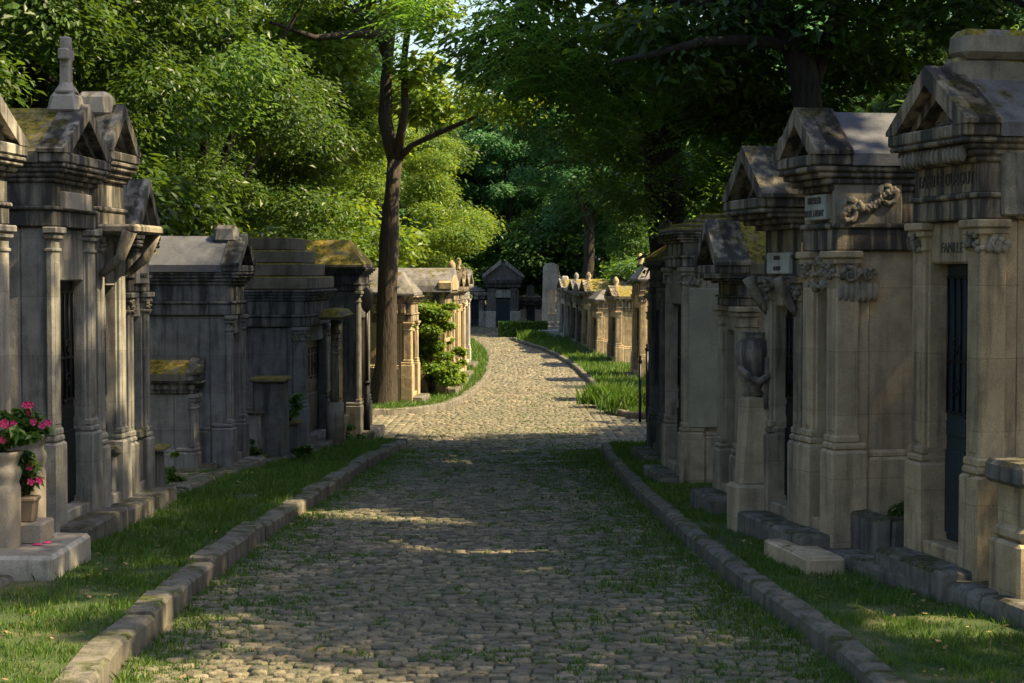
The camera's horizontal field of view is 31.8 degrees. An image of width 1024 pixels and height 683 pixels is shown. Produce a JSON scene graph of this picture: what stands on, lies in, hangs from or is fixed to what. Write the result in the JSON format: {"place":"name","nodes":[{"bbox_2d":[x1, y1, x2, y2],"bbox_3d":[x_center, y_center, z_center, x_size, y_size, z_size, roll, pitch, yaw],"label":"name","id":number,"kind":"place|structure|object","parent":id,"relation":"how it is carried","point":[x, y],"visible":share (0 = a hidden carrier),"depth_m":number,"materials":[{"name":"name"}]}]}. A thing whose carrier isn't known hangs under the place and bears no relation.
{"place":"outdoors","nodes":[
{"label":"outdoors","id":0,"kind":"place"},
{"bbox_2d":[0,433,399,682],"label":"grass verge","id":1,"kind":"object","parent":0,"point":[71,637],"depth_m":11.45,"materials":[{"name":"green plant"}]},
{"bbox_2d":[0,533,90,580],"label":"landing slab","id":2,"kind":"structure","parent":1,"relation":"on","point":[63,552],"depth_m":12.54,"materials":[{"name":"grey stone"}]},
{"bbox_2d":[0,449,23,548],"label":"stone planter","id":3,"kind":"object","parent":2,"relation":"on","point":[10,503],"visible":0.98,"depth_m":12.70,"materials":[{"name":"stone"}]},
{"bbox_2d":[0,410,43,451],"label":"flowering plant","id":4,"kind":"object","parent":3,"relation":"in","point":[12,435],"visible":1,"depth_m":12.74,"materials":[{"name":"green plant"}]},
{"bbox_2d":[12,433,47,516],"bbox_3d":[-3.587,1.061,13.350,0.261,0.754,0.261,0,2,4],"label":"stone planter","id":5,"kind":"object","parent":2,"relation":"on","point":[38,450],"visible":0.25,"depth_m":13.29,"materials":[{"name":"stone"}]},
{"bbox_2d":[8,401,53,436],"bbox_3d":[-3.594,0.603,13.339,0.371,0.342,0.357,1,3,33],"label":"flowering plant","id":6,"kind":"object","parent":5,"relation":"in","point":[25,418],"visible":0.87,"depth_m":13.26,"materials":[{"name":"green plant"}]},
{"bbox_2d":[21,517,53,543],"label":"sill block","id":7,"kind":"structure","parent":2,"relation":"on","point":[39,530],"depth_m":12.92,"materials":[{"name":"stone"}]},
{"bbox_2d":[21,495,40,521],"bbox_3d":[-3.506,1.203,13.005,0.170,0.196,0.170,0,2,0],"label":"terracotta pot","id":8,"kind":"object","parent":7,"relation":"on","point":[29,507],"visible":0.81,"depth_m":12.94,"materials":[{"name":"ceramic"}]},
{"bbox_2d":[18,449,44,494],"bbox_3d":[-3.500,0.969,13.020,0.282,0.407,0.467,0,2,0],"label":"flowering plant","id":9,"kind":"object","parent":8,"relation":"in","point":[30,478],"visible":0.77,"depth_m":12.93,"materials":[{"name":"green plant"}]},
{"bbox_2d":[0,449,319,587],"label":"stone ledge","id":10,"kind":"object","parent":1,"relation":"on","point":[200,480],"visible":0.11,"depth_m":21.00,"materials":[{"name":"grey stone"}]},
{"bbox_2d":[0,95,28,448],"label":"chapel tomb","id":11,"kind":"object","parent":10,"relation":"on","point":[14,143],"visible":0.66,"depth_m":13.19,"materials":[{"name":"grey stone"}]},
{"bbox_2d":[6,37,128,542],"bbox_3d":[-4.609,-0.349,14.902,2.565,4.306,1.397,0,2,3],"label":"chapel tomb","id":12,"kind":"object","parent":10,"relation":"on","point":[54,181],"visible":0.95,"depth_m":14.48,"materials":[{"name":"grey stone"}]},
{"bbox_2d":[60,281,75,502],"bbox_3d":[-3.744,0.437,14.890,0.098,1.870,0.787,0,2,3],"label":"door","id":13,"kind":"structure","parent":12,"relation":"in","point":[66,293],"depth_m":15.11,"materials":[{"name":"metal"}]},
{"bbox_2d":[111,446,120,491],"bbox_3d":[-3.695,1.371,16.483,0.263,0.855,0.389,0,2,0],"label":"stone pedestal","id":14,"kind":"object","parent":10,"relation":"on","point":[115,450],"visible":0.25,"depth_m":16.33,"materials":[{"name":"grey stone"}]},
{"bbox_2d":[79,91,162,524],"bbox_3d":[-4.555,-0.215,16.248,2.640,4.037,1.000,0,2,4],"label":"chapel tomb","id":15,"kind":"object","parent":10,"relation":"on","point":[113,244],"visible":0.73,"depth_m":16.23,"materials":[{"name":"grey stone"}]},
{"bbox_2d":[134,427,146,481],"bbox_3d":[-3.779,1.321,17.788,0.342,0.946,0.444,0,2,0],"label":"stone pedestal","id":16,"kind":"object","parent":10,"relation":"on","point":[141,433],"visible":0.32,"depth_m":17.67,"materials":[{"name":"grey stone"}]},
{"bbox_2d":[123,179,176,509],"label":"chapel tomb","id":17,"kind":"object","parent":10,"relation":"on","point":[139,204],"visible":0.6,"depth_m":17.56,"materials":[{"name":"grey stone"}]},
{"bbox_2d":[155,444,170,485],"bbox_3d":[-3.830,1.469,19.142,0.337,0.715,0.585,0,2,-3],"label":"grave marker","id":18,"kind":"object","parent":10,"relation":"on","point":[160,449],"visible":0.36,"depth_m":18.98,"materials":[{"name":"stone"}]},
{"bbox_2d":[149,225,266,470],"bbox_3d":[-4.644,0.186,23.333,2.765,3.381,1.144,0,2,3],"label":"chapel tomb","id":19,"kind":"object","parent":10,"relation":"on","point":[197,287],"visible":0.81,"depth_m":22.84,"materials":[{"name":"stone"}]},
{"bbox_2d":[246,410,264,455],"bbox_3d":[-3.607,1.412,24.962,0.372,0.904,0.494,0,2,0],"label":"grave marker","id":20,"kind":"object","parent":10,"relation":"on","point":[255,420],"visible":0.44,"depth_m":24.76,"materials":[{"name":"grey stone"}]},
{"bbox_2d":[249,376,291,456],"bbox_3d":[-3.388,1.176,25.325,0.510,1.370,0.788,0,2,0],"label":"grave marker","id":21,"kind":"object","parent":10,"relation":"on","point":[271,396],"visible":0.77,"depth_m":24.98,"materials":[{"name":"stone"}]},
{"bbox_2d":[289,419,301,450],"bbox_3d":[-3.243,1.504,26.057,0.386,0.733,0.388,0,2,0],"label":"grave marker","id":22,"kind":"object","parent":10,"relation":"on","point":[294,432],"visible":0.36,"depth_m":25.90,"materials":[{"name":"stone"}]},
{"bbox_2d":[289,391,304,420],"bbox_3d":[-3.230,0.944,25.976,0.515,0.555,0.405,0,2,0],"label":"weed plant","id":23,"kind":"object","parent":22,"relation":"on","point":[295,399],"visible":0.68,"depth_m":25.89,"materials":[{"name":"green plant"}]},
{"bbox_2d":[150,358,219,468],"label":"tomb","id":24,"kind":"object","parent":1,"relation":"on","point":[175,397],"visible":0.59,"depth_m":22.67,"materials":[{"name":"grey stone"}]},
{"bbox_2d":[245,237,353,450],"bbox_3d":[-4.008,0.126,27.943,2.950,3.461,2.407,0,2,3],"label":"chapel tomb","id":25,"kind":"object","parent":1,"relation":"on","point":[289,289],"visible":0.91,"depth_m":26.85,"materials":[{"name":"stone"}]},
{"bbox_2d":[307,340,318,431],"bbox_3d":[-3.155,0.710,27.914,0.098,1.437,1.736,0,2,3],"label":"door","id":26,"kind":"structure","parent":25,"relation":"in","point":[313,346],"depth_m":28.34,"materials":[{"name":"metal"}]},
{"bbox_2d":[112,326,852,682],"bbox_3d":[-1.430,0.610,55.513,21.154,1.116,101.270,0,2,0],"label":"cobbled road","id":27,"kind":"structure","parent":0,"point":[532,384],"depth_m":13.02,"materials":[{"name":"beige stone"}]},
{"bbox_2d":[361,287,372,429],"bbox_3d":[-2.552,0.439,31.617,0.167,2.781,0.167,2,3,45],"label":"sign pole","id":28,"kind":"object","parent":27,"relation":"on","point":[367,301],"visible":0.98,"depth_m":31.61,"materials":[{"name":"black metal"}]},
{"bbox_2d":[109,389,856,682],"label":"weeds","id":29,"kind":"object","parent":27,"relation":"on","point":[598,465],"visible":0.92,"depth_m":12.87,"materials":[{"name":"green plant"}]},
{"bbox_2d":[3,428,1022,682],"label":"leaf litter","id":30,"kind":"object","parent":27,"relation":"on","point":[945,646],"visible":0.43,"depth_m":11.73,"materials":[{"name":"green plant"}]},
{"bbox_2d":[498,320,547,336],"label":"clipped hedge","id":31,"kind":"object","parent":27,"relation":"on","point":[509,328],"visible":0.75,"depth_m":84.35,"materials":[{"name":"green plant"}]},
{"bbox_2d":[257,0,1007,259],"label":"sky","id":32,"kind":"structure","parent":0,"point":[415,47],"materials":[{"name":"white"}]},
{"bbox_2d":[608,438,1023,682],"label":"grass verge","id":33,"kind":"object","parent":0,"point":[912,678],"depth_m":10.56,"materials":[{"name":"green plant"}]},
{"bbox_2d":[690,219,765,514],"bbox_3d":[2.967,0.314,17.315,2.366,2.978,1.089,0,2,-6],"label":"chapel tomb","id":34,"kind":"object","parent":33,"relation":"on","point":[728,255],"visible":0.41,"depth_m":17.03,"materials":[{"name":"grey stone"}]},
{"bbox_2d":[727,332,770,531],"bbox_3d":[2.060,0.859,15.365,0.396,1.880,0.407,0,2,-6],"label":"pedestal","id":35,"kind":"object","parent":33,"relation":"on","point":[745,490],"visible":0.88,"depth_m":15.25,"materials":[{"name":"beige stone"}]},
{"bbox_2d":[561,0,951,150],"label":"bent tree","id":36,"kind":"object","parent":33,"relation":"on","point":[807,59],"visible":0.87,"depth_m":20.78,"materials":[{"name":"green plant"}]},
{"bbox_2d":[764,539,845,575],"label":"threshold slab","id":37,"kind":"structure","parent":33,"relation":"on","point":[813,559],"depth_m":12.88,"materials":[{"name":"beige stone"}]},
{"bbox_2d":[824,548,1023,628],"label":"stone ledge","id":38,"kind":"object","parent":33,"relation":"on","point":[979,595],"visible":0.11,"depth_m":11.37,"materials":[{"name":"grey stone"}]},
{"bbox_2d":[722,136,804,539],"bbox_3d":[3.183,0.030,15.062,2.640,3.513,1.104,0,2,-10],"label":"chapel tomb","id":39,"kind":"object","parent":38,"relation":"on","point":[760,194],"visible":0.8,"depth_m":14.90,"materials":[{"name":"grey stone"}]},
{"bbox_2d":[784,309,793,499],"bbox_3d":[2.381,0.534,14.937,0.070,1.644,0.554,0,2,-10],"label":"door","id":40,"kind":"structure","parent":39,"relation":"in","point":[790,317],"depth_m":15.12,"materials":[{"name":"metal"}]},
{"bbox_2d":[769,107,915,548],"bbox_3d":[3.405,0.002,13.824,2.765,3.537,0.890,0,2,-11],"label":"chapel tomb","id":41,"kind":"object","parent":38,"relation":"on","point":[848,177],"visible":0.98,"depth_m":13.36,"materials":[{"name":"beige stone"}]},
{"bbox_2d":[850,499,903,553],"bbox_3d":[3.011,1.359,13.403,1.050,0.430,0.919,0,2,-11],"label":"grave trough","id":42,"kind":"object","parent":38,"relation":"on","point":[871,531],"visible":0.15,"depth_m":12.95,"materials":[{"name":"stone"}]},
{"bbox_2d":[874,29,1023,602],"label":"chapel tomb","id":43,"kind":"object","parent":38,"relation":"on","point":[955,133],"visible":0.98,"depth_m":11.82,"materials":[{"name":"beige stone"}]},
{"bbox_2d":[944,264,967,541],"bbox_3d":[3.052,0.426,12.060,0.098,1.890,0.626,0,2,-12],"label":"door","id":44,"kind":"structure","parent":43,"relation":"in","point":[957,278],"depth_m":12.21,"materials":[{"name":"blue paint"}]},
{"bbox_2d":[985,457,1023,598],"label":"boundary post","id":45,"kind":"object","parent":38,"relation":"on","point":[1006,558],"visible":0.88,"depth_m":11.08,"materials":[{"name":"beige stone"}]},
{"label":"ground","id":46,"kind":"structure","parent":0,"visible":0},
{"bbox_2d":[0,0,229,158],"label":"broadleaf tree","id":47,"kind":"object","parent":46,"relation":"on","point":[22,51],"visible":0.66,"depth_m":24.03,"materials":[{"name":"green plant"}]},
{"bbox_2d":[0,0,265,107],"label":"broadleaf tree","id":48,"kind":"object","parent":46,"relation":"on","point":[188,28],"visible":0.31,"depth_m":28.23,"materials":[{"name":"green plant"}]},
{"bbox_2d":[0,0,307,185],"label":"broadleaf tree","id":49,"kind":"object","parent":46,"relation":"on","point":[197,127],"visible":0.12,"depth_m":31.01,"materials":[{"name":"green plant"}]},
{"bbox_2d":[127,146,198,235],"bbox_3d":[-7.619,-0.562,26.398,6.925,5.160,6.198,1,2,26],"label":"bush","id":50,"kind":"object","parent":46,"relation":"on","point":[152,175],"depth_m":26.04,"materials":[{"name":"green plant"}]},
{"bbox_2d":[141,1,268,176],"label":"broadleaf tree","id":51,"kind":"object","parent":46,"relation":"on","point":[189,153],"visible":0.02,"depth_m":38.31,"materials":[{"name":"green plant"}]},
{"bbox_2d":[52,438,408,682],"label":"kerb","id":52,"kind":"structure","parent":46,"relation":"on","point":[114,647],"depth_m":12.31,"materials":[{"name":"stone"}]},
{"bbox_2d":[150,162,317,255],"bbox_3d":[-6.861,-0.560,31.697,6.198,5.167,6.925,-1,2,-21],"label":"bush","id":53,"kind":"object","parent":46,"relation":"on","point":[190,219],"visible":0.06,"depth_m":30.94,"materials":[{"name":"green plant"}]},
{"bbox_2d":[127,0,377,255],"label":"broadleaf tree","id":54,"kind":"object","parent":46,"relation":"on","point":[292,128],"visible":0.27,"depth_m":37.44,"materials":[{"name":"green plant"}]},
{"bbox_2d":[305,240,384,439],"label":"chapel tomb","id":55,"kind":"object","parent":46,"relation":"on","point":[349,266],"visible":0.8,"depth_m":31.36,"materials":[{"name":"stone"}]},
{"bbox_2d":[244,42,453,221],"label":"broadleaf tree","id":56,"kind":"object","parent":46,"relation":"on","point":[379,76],"depth_m":101.89,"materials":[{"name":"green plant"}]},
{"bbox_2d":[357,122,499,224],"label":"broadleaf tree","id":57,"kind":"object","parent":46,"relation":"on","point":[469,179],"visible":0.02,"depth_m":111.66,"materials":[{"name":"green plant"}]},
{"bbox_2d":[372,340,491,415],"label":"kerb","id":58,"kind":"structure","parent":46,"relation":"on","point":[465,396],"depth_m":41.17,"materials":[{"name":"stone"}]},
{"bbox_2d":[414,219,504,299],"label":"bush","id":59,"kind":"object","parent":46,"relation":"on","point":[468,261],"visible":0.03,"depth_m":101.20,"materials":[{"name":"green plant"}]},
{"bbox_2d":[470,286,486,326],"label":"chapel tomb","id":60,"kind":"object","parent":46,"relation":"on","point":[477,307],"visible":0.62,"depth_m":96.98,"materials":[{"name":"grey stone"}]},
{"bbox_2d":[444,101,558,227],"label":"broadleaf tree","id":61,"kind":"object","parent":46,"relation":"on","point":[487,168],"visible":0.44,"depth_m":104.43,"materials":[{"name":"green plant"}]},
{"bbox_2d":[482,260,523,326],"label":"chapel tomb","id":62,"kind":"object","parent":46,"relation":"on","point":[502,281],"visible":0.81,"depth_m":95.88,"materials":[{"name":"stone"}]},
{"bbox_2d":[496,298,509,324],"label":"door","id":63,"kind":"structure","parent":62,"relation":"in","point":[502,304],"depth_m":96.15,"materials":[{"name":"blue paint"}]},
{"bbox_2d":[468,217,582,311],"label":"tree","id":64,"kind":"object","parent":46,"relation":"on","point":[509,241],"visible":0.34,"depth_m":100.65,"materials":[{"name":"green plant"}]},
{"bbox_2d":[519,285,541,320],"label":"chapel tomb","id":65,"kind":"object","parent":46,"relation":"on","point":[530,301],"visible":0.77,"depth_m":98.84,"materials":[{"name":"stone"}]},
{"bbox_2d":[467,136,602,256],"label":"broadleaf tree","id":66,"kind":"object","parent":46,"relation":"on","point":[482,202],"depth_m":110.64,"materials":[{"name":"green plant"}]},
{"bbox_2d":[487,203,609,309],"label":"tree","id":67,"kind":"object","parent":46,"relation":"on","point":[570,236],"visible":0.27,"depth_m":100.02,"materials":[{"name":"green plant"}]},
{"bbox_2d":[542,263,560,328],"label":"rounded stele","id":68,"kind":"object","parent":46,"relation":"on","point":[550,296],"visible":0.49,"depth_m":88.95,"materials":[{"name":"grey stone"}]},
{"bbox_2d":[484,68,644,278],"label":"broadleaf tree","id":69,"kind":"object","parent":46,"relation":"on","point":[534,177],"visible":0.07,"depth_m":87.36,"materials":[{"name":"green plant"}]},
{"bbox_2d":[512,337,645,419],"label":"kerb","id":70,"kind":"structure","parent":46,"relation":"on","point":[589,379],"depth_m":56.95,"materials":[{"name":"stone"}]},
{"bbox_2d":[554,276,606,336],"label":"chapel tomb","id":71,"kind":"object","parent":46,"relation":"on","point":[561,286],"visible":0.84,"depth_m":81.49,"materials":[{"name":"grey stone"}]},
{"bbox_2d":[338,0,853,414],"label":"spreading tree","id":72,"kind":"object","parent":46,"relation":"on","point":[576,79],"visible":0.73,"depth_m":24.04,"materials":[{"name":"green plant"}]},
{"bbox_2d":[571,226,641,278],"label":"tree trunk","id":73,"kind":"object","parent":46,"relation":"on","point":[599,250],"visible":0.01,"depth_m":97.47,"materials":[{"name":"green plant"}]},
{"bbox_2d":[535,131,710,261],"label":"broadleaf tree","id":74,"kind":"object","parent":46,"relation":"on","point":[600,217],"visible":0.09,"depth_m":92.48,"materials":[{"name":"green plant"}]},
{"bbox_2d":[598,172,649,273],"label":"yew tree","id":75,"kind":"object","parent":46,"relation":"on","point":[635,245],"visible":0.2,"depth_m":83.39,"materials":[{"name":"green plant"}]},
{"bbox_2d":[601,443,906,682],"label":"kerb","id":76,"kind":"structure","parent":46,"relation":"on","point":[844,648],"depth_m":11.95,"materials":[{"name":"stone"}]},
{"bbox_2d":[834,0,1023,112],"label":"broadleaf tree","id":77,"kind":"object","parent":46,"relation":"on","point":[879,107],"visible":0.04,"depth_m":46.35,"materials":[{"name":"green plant"}]},
{"bbox_2d":[865,0,1023,52],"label":"broadleaf tree","id":78,"kind":"object","parent":46,"relation":"on","point":[942,29],"visible":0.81,"depth_m":19.21,"materials":[{"name":"green plant"}]},
{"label":"grass verge","id":79,"kind":"structure","parent":0,"visible":0},
{"bbox_2d":[194,0,375,225],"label":"broadleaf tree","id":80,"kind":"object","parent":79,"relation":"on","point":[240,155],"visible":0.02,"depth_m":52.59,"materials":[{"name":"green plant"}]},
{"bbox_2d":[226,186,438,267],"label":"bush","id":81,"kind":"object","parent":79,"relation":"on","point":[372,242],"visible":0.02,"depth_m":47.59,"materials":[{"name":"green plant"}]},
{"bbox_2d":[215,0,496,236],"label":"broadleaf tree","id":82,"kind":"object","parent":79,"relation":"on","point":[424,130],"visible":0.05,"depth_m":67.82,"materials":[{"name":"green plant"}]},
{"bbox_2d":[256,114,515,270],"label":"broadleaf tree","id":83,"kind":"object","parent":79,"relation":"on","point":[457,233],"visible":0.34,"depth_m":51.27,"materials":[{"name":"green plant"}]},
{"bbox_2d":[226,0,558,404],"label":"leaning tree","id":84,"kind":"object","parent":79,"relation":"on","point":[430,106],"visible":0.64,"depth_m":41.06,"materials":[{"name":"brown plant"}]},
{"bbox_2d":[369,272,429,402],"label":"chapel tomb","id":85,"kind":"object","parent":79,"relation":"on","point":[410,295],"visible":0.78,"depth_m":41.59,"materials":[{"name":"stone"}]},
{"bbox_2d":[373,268,462,394],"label":"chapel tomb","id":86,"kind":"object","parent":79,"relation":"on","point":[433,285],"visible":0.23,"depth_m":44.75,"materials":[{"name":"stone"}]},
{"bbox_2d":[372,336,490,408],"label":"grass","id":87,"kind":"structure","parent":79,"relation":"on","point":[479,354],"depth_m":47.86,"materials":[{"name":"green plant"}]},
{"bbox_2d":[418,299,464,393],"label":"leafy shrub","id":88,"kind":"object","parent":79,"relation":"on","point":[446,373],"visible":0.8,"depth_m":44.13,"materials":[{"name":"green plant"}]},
{"bbox_2d":[448,260,468,384],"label":"chapel tomb","id":89,"kind":"object","parent":79,"relation":"on","point":[455,317],"visible":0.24,"depth_m":49.69,"materials":[{"name":"stone"}]},
{"bbox_2d":[446,336,470,384],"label":"sapling","id":90,"kind":"object","parent":79,"relation":"on","point":[459,351],"visible":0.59,"depth_m":45.87,"materials":[{"name":"green plant"}]},
{"bbox_2d":[455,257,473,376],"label":"chapel tomb","id":91,"kind":"object","parent":79,"relation":"on","point":[464,271],"visible":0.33,"depth_m":53.55,"materials":[{"name":"beige stone"}]},
{"bbox_2d":[465,269,477,366],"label":"chapel tomb","id":92,"kind":"object","parent":79,"relation":"on","point":[467,318],"visible":0.16,"depth_m":59.76,"materials":[{"name":"grey stone"}]},
{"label":"grass verge","id":93,"kind":"structure","parent":0,"visible":0},
{"bbox_2d":[572,283,582,345],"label":"chapel tomb","id":94,"kind":"object","parent":93,"relation":"on","point":[579,297],"visible":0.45,"depth_m":74.29,"materials":[{"name":"stone"}]},
{"bbox_2d":[517,333,645,412],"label":"grass","id":95,"kind":"structure","parent":93,"relation":"on","point":[602,371],"depth_m":59.69,"materials":[{"name":"green plant"}]},
{"bbox_2d":[584,290,607,354],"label":"chapel tomb","id":96,"kind":"object","parent":93,"relation":"on","point":[598,336],"visible":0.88,"depth_m":65.83,"materials":[{"name":"stone"}]},
{"bbox_2d":[579,272,613,349],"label":"chapel tomb","id":97,"kind":"object","parent":93,"relation":"on","point":[588,287],"visible":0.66,"depth_m":70.61,"materials":[{"name":"beige stone"}]},
{"bbox_2d":[565,380,644,404],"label":"grass tuft","id":98,"kind":"object","parent":93,"relation":"on","point":[585,398],"visible":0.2,"depth_m":41.48,"materials":[{"name":"green plant"}]},
{"bbox_2d":[587,384,645,413],"bbox_3d":[2.609,1.233,39.450,1.945,0.546,2.009,0,2,0],"label":"grass tuft","id":99,"kind":"object","parent":93,"relation":"on","point":[628,398],"visible":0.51,"depth_m":39.17,"materials":[{"name":"green plant"}]},
{"bbox_2d":[602,277,631,362],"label":"chapel tomb","id":100,"kind":"object","parent":93,"relation":"on","point":[619,311],"visible":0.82,"depth_m":60.51,"materials":[{"name":"beige stone"}]},
{"bbox_2d":[597,253,644,282],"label":"bush","id":101,"kind":"object","parent":93,"relation":"on","point":[626,270],"visible":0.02,"depth_m":69.34,"materials":[{"name":"green plant"}]},
{"bbox_2d":[623,253,649,376],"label":"chapel tomb","id":102,"kind":"object","parent":93,"relation":"on","point":[639,319],"visible":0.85,"depth_m":52.82,"materials":[{"name":"stone"}]},
{"bbox_3d":[3.703,1.850,21.792,3.311,0.832,8.732,0,2,0],"label":"stone ledge","id":103,"kind":"object","parent":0,"visible":0},
{"bbox_2d":[631,217,676,460],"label":"chapel tomb","id":104,"kind":"object","parent":103,"relation":"on","point":[654,263],"visible":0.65,"depth_m":25.38,"materials":[{"name":"stone"}]},
{"bbox_2d":[643,213,743,484],"bbox_3d":[2.658,0.184,21.207,2.048,3.370,1.548,0,2,-4],"label":"chapel tomb","id":105,"kind":"object","parent":103,"relation":"on","point":[688,430],"visible":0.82,"depth_m":20.59,"materials":[{"name":"grey stone"}]},
{"bbox_2d":[677,305,680,432],"bbox_3d":[2.061,0.499,21.237,0.070,1.870,0.983,0,2,-4],"label":"door","id":106,"kind":"structure","parent":105,"relation":"in","point":[679,311],"depth_m":21.65,"materials":[{"name":"metal"}]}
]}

